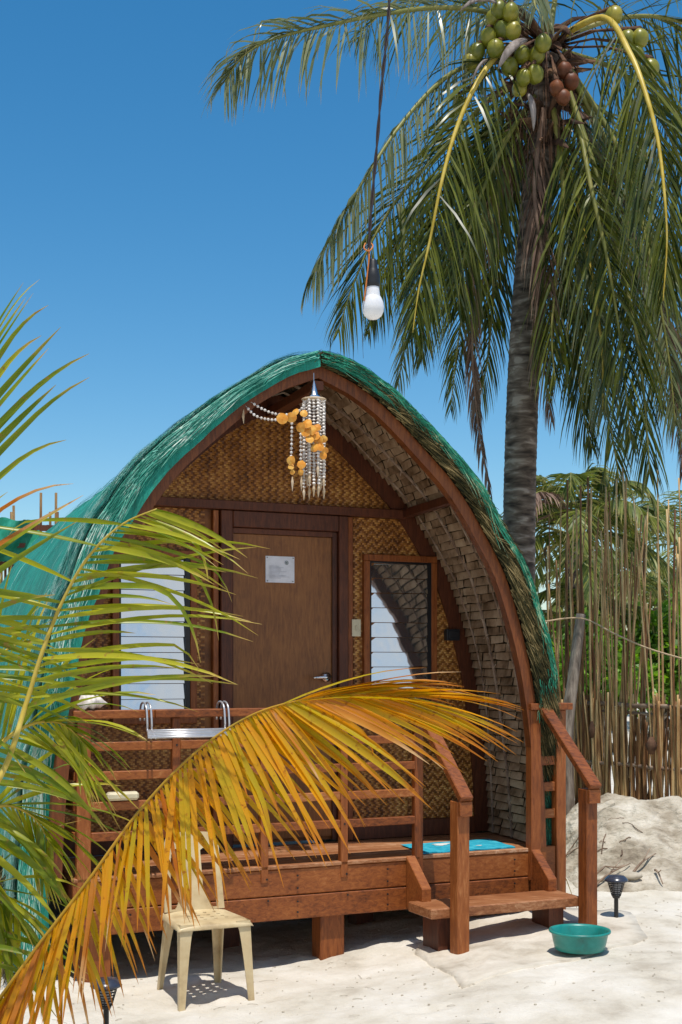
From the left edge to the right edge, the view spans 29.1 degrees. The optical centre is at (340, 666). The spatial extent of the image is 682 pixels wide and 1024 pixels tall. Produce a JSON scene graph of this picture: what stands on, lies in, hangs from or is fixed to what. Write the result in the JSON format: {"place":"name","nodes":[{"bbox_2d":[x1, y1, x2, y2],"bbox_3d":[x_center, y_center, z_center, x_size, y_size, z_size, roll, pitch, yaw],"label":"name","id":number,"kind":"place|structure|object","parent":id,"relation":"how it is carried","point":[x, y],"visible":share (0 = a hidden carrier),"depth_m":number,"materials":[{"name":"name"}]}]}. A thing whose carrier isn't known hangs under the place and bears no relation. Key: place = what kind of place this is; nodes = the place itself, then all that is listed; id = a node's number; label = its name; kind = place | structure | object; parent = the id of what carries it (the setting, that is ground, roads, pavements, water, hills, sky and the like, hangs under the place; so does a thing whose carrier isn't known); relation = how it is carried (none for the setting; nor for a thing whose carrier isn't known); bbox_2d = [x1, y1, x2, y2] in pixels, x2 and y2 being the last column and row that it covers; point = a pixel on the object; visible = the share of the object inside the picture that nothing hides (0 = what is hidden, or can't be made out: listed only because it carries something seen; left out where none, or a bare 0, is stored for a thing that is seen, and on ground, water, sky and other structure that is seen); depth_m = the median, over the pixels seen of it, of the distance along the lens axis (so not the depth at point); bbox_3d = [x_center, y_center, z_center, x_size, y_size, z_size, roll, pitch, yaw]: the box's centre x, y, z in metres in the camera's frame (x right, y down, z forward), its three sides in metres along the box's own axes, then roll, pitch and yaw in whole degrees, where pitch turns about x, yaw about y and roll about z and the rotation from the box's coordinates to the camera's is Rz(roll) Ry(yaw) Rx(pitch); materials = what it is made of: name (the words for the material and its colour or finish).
{"place":"outdoors","nodes":[
{"label":"outdoors","id":0,"kind":"place"},
{"bbox_2d":[0,709,681,1023],"bbox_3d":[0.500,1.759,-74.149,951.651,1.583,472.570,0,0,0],"label":"sand ground","id":1,"kind":"structure","parent":0,"point":[624,990],"depth_m":6.67,"materials":[{"name":"beige sand"}]},
{"bbox_2d":[0,493,58,583],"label":"stick screen","id":2,"kind":"object","parent":1,"relation":"on","point":[22,543],"visible":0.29,"depth_m":14.87,"materials":[{"name":"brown wood"}]},
{"bbox_2d":[90,977,120,1023],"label":"solar lamp","id":3,"kind":"object","parent":1,"relation":"on","point":[114,984],"visible":0.58,"depth_m":5.96,"materials":[{"name":"black plastic"}]},
{"bbox_2d":[157,831,254,1010],"bbox_3d":[-0.711,1.280,6.723,0.399,0.820,0.460,0,0,-25],"label":"plastic chair","id":4,"kind":"object","parent":1,"relation":"on","point":[218,920],"visible":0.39,"depth_m":6.71,"materials":[{"name":"beige plastic"}]},
{"bbox_2d":[0,279,520,1023],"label":"young coconut palm","id":5,"kind":"object","parent":1,"relation":"on","point":[320,717],"visible":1,"depth_m":5.15,"materials":[{"name":"green plant"}]},
{"bbox_2d":[0,350,600,984],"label":"nipa hut","id":6,"kind":"object","parent":1,"relation":"on","point":[400,546],"visible":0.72,"depth_m":7.99,"materials":[{"name":"wood"}]},
{"bbox_2d":[77,695,106,709],"bbox_3d":[-1.319,0.179,6.884,0.181,0.101,0.121,0,0,0],"label":"conch shell","id":7,"kind":"object","parent":6,"relation":"on","point":[94,700],"visible":0.64,"depth_m":6.85},
{"bbox_2d":[106,791,138,800],"bbox_3d":[-1.157,0.683,6.945,0.170,0.044,0.060,0,0,-24],"label":"soap block","id":8,"kind":"object","parent":6,"relation":"on","point":[130,795],"depth_m":6.92,"materials":[{"name":"beige wax"}]},
{"bbox_2d":[111,549,196,724],"bbox_3d":[-1.120,-0.181,7.877,0.524,1.046,0.045,0,0,-24],"label":"window","id":9,"kind":"structure","parent":6,"relation":"in","point":[185,694],"depth_m":7.89,"materials":[{"name":"grey"}]},
{"bbox_2d":[139,701,230,738],"bbox_3d":[-0.826,0.279,7.007,0.512,0.189,0.322,0,0,-24],"label":"drying rack","id":10,"kind":"object","parent":6,"relation":"hanging from","point":[152,733],"visible":0.84,"depth_m":6.95,"materials":[{"name":"metal"}]},
{"bbox_2d":[266,556,293,582],"bbox_3d":[-0.380,-0.610,8.211,0.194,0.165,0.005,0,0,-24],"label":"notice sheet","id":11,"kind":"object","parent":6,"relation":"attached to","point":[279,569],"visible":1,"depth_m":8.21,"materials":[{"name":"paper"}]},
{"bbox_2d":[233,528,336,841],"bbox_3d":[-0.341,0.122,8.205,0.708,1.956,0.113,0,0,-24],"label":"door","id":12,"kind":"structure","parent":6,"relation":"in","point":[292,654],"depth_m":8.23,"materials":[{"name":"brown wood"}]},
{"bbox_2d":[242,381,328,498],"bbox_3d":[-0.301,-1.287,7.251,0.491,0.716,0.168,0,0,-27],"label":"wind chime","id":13,"kind":"object","parent":6,"relation":"hanging from","point":[310,433],"visible":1,"depth_m":7.28,"materials":[{"name":"silver"}]},
{"bbox_2d":[362,554,436,719],"bbox_3d":[0.383,-0.193,8.564,0.534,1.069,0.051,0,0,-24],"label":"window","id":14,"kind":"structure","parent":6,"relation":"in","point":[410,622],"depth_m":8.56,"materials":[{"name":"grey"}]},
{"bbox_2d":[401,839,514,853],"bbox_3d":[0.719,1.107,8.097,0.690,0.013,0.390,0,0,-24],"label":"door mat","id":15,"kind":"object","parent":6,"relation":"on","point":[474,845],"depth_m":8.06,"materials":[{"name":"blue fabric"}]},
{"bbox_2d":[1,887,681,1023],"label":"beach litter","id":16,"kind":"object","parent":1,"relation":"on","point":[378,971],"visible":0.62,"depth_m":6.76,"materials":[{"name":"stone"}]},
{"bbox_2d":[199,0,681,578],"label":"coconut palm","id":17,"kind":"object","parent":1,"relation":"on","point":[529,156],"visible":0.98,"depth_m":10.80,"materials":[{"name":"green plant"}]},
{"bbox_2d":[415,908,647,988],"bbox_3d":[1.048,1.578,7.459,1.833,0.182,1.206,0,0,-33],"label":"patch of sand","id":18,"kind":"object","parent":1,"relation":"on","point":[501,943],"visible":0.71,"depth_m":7.28,"materials":[{"name":"sand"}]},
{"bbox_2d":[548,923,610,953],"bbox_3d":[1.277,1.458,7.020,0.331,0.107,0.331,0,0,0],"label":"wash basin","id":19,"kind":"object","parent":18,"relation":"on","point":[573,938],"visible":1,"depth_m":6.93,"materials":[{"name":"teal plastic"}]},
{"bbox_2d":[604,874,628,917],"bbox_3d":[1.649,1.384,7.860,0.146,0.276,0.146,0,0,0],"label":"solar lamp","id":20,"kind":"object","parent":18,"relation":"on","point":[616,882],"visible":0.98,"depth_m":7.83,"materials":[{"name":"black plastic"}]},
{"bbox_2d":[500,459,679,743],"bbox_3d":[4.281,-1.090,24.951,3.937,5.537,3.952,0,0,-26],"label":"palm","id":21,"kind":"object","parent":1,"relation":"on","point":[553,492],"visible":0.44,"depth_m":24.39,"materials":[{"name":"green plant"}]},
{"bbox_2d":[537,583,669,674],"bbox_3d":[4.604,0.036,25.102,3.206,3.304,2.686,0,0,-32],"label":"palm","id":22,"kind":"object","parent":1,"relation":"on","point":[542,596],"visible":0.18,"depth_m":24.71,"materials":[{"name":"green plant"}]},
{"bbox_2d":[551,605,656,751],"bbox_3d":[4.538,0.265,23.925,2.434,2.884,2.696,0,0,12],"label":"leafy bush","id":23,"kind":"object","parent":1,"relation":"on","point":[637,650],"visible":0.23,"depth_m":23.45,"materials":[{"name":"green plant"}]},
{"bbox_2d":[536,547,678,630],"bbox_3d":[6.668,-0.668,32.960,3.787,4.735,4.566,0,0,36],"label":"palm","id":24,"kind":"object","parent":1,"relation":"on","point":[652,583],"visible":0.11,"depth_m":32.67,"materials":[{"name":"green plant"}]},
{"bbox_2d":[586,490,681,607],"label":"palm","id":25,"kind":"object","parent":1,"relation":"on","point":[672,508],"visible":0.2,"depth_m":41.93,"materials":[{"name":"green plant"}]},
{"bbox_2d":[599,572,678,641],"bbox_3d":[8.193,-0.427,35.889,4.666,4.276,5.047,0,0,0],"label":"palm","id":26,"kind":"object","parent":1,"relation":"on","point":[663,580],"visible":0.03,"depth_m":35.23,"materials":[{"name":"green plant"}]},
{"bbox_2d":[619,598,680,749],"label":"leafy bush","id":27,"kind":"object","parent":1,"relation":"on","point":[653,635],"visible":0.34,"depth_m":24.41,"materials":[{"name":"green plant"}]},
{"bbox_2d":[651,579,679,630],"bbox_3d":[8.186,-0.222,30.006,2.461,3.888,2.580,0,0,-14],"label":"leafy bush","id":28,"kind":"object","parent":1,"relation":"on","point":[670,599],"depth_m":29.46,"materials":[{"name":"green plant"}]},
{"bbox_2d":[0,0,681,633],"label":"sky","id":29,"kind":"structure","parent":0,"point":[174,248],"materials":[{"name":"blue"}]},
{"bbox_2d":[362,0,390,346],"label":"hanging bulb","id":30,"kind":"object","parent":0,"point":[372,306],"visible":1,"depth_m":3.69,"materials":[{"name":"white glass"}]},
{"bbox_2d":[551,793,681,891],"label":"sand bank","id":31,"kind":"structure","parent":0,"point":[657,822],"depth_m":9.33,"materials":[{"name":"beige sand"}]},
{"bbox_2d":[564,613,585,814],"bbox_3d":[1.943,0.446,10.933,0.265,1.785,0.120,0,0,-31],"label":"leaning pole","id":32,"kind":"object","parent":31,"relation":"in","point":[571,690],"visible":0.64,"depth_m":10.89,"materials":[{"name":"grey wood"}]},
{"bbox_2d":[545,617,681,658],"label":"rope line","id":33,"kind":"object","parent":32,"relation":"attached to","point":[614,634],"visible":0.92,"depth_m":10.69,"materials":[{"name":"beige fabric"}]},
{"bbox_2d":[566,817,642,873],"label":"root litter","id":34,"kind":"object","parent":31,"relation":"on","point":[601,849],"visible":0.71,"depth_m":9.27,"materials":[{"name":"wood"}]},
{"bbox_2d":[533,467,681,804],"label":"bamboo fence","id":35,"kind":"object","parent":31,"relation":"on","point":[630,765],"visible":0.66,"depth_m":10.91,"materials":[{"name":"brown plant"}]},
{"bbox_2d":[597,858,630,884],"bbox_3d":[1.841,1.390,8.901,0.350,0.171,0.018,0,0,-36],"label":"twig","id":36,"kind":"object","parent":31,"relation":"on","point":[605,876],"visible":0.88,"depth_m":8.89,"materials":[{"name":"wood"}]},
{"bbox_2d":[619,871,642,879],"bbox_3d":[1.952,1.411,8.849,0.159,0.060,0.111,0,0,0],"label":"stone","id":37,"kind":"object","parent":31,"relation":"on","point":[630,875],"visible":0.82,"depth_m":8.81,"materials":[{"name":"beige stone"}]},
{"bbox_2d":[633,848,655,871],"bbox_3d":[2.083,1.323,8.998,0.289,0.154,0.017,0,0,-45],"label":"twig","id":38,"kind":"object","parent":31,"relation":"on","point":[638,865],"visible":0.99,"depth_m":8.98,"materials":[{"name":"wood"}]},
{"bbox_2d":[654,869,662,883],"bbox_3d":[2.140,1.404,8.824,0.019,0.094,0.153,0,0,-6],"label":"twig","id":39,"kind":"object","parent":31,"relation":"on","point":[656,870],"visible":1,"depth_m":8.81,"materials":[{"name":"wood"}]}
]}

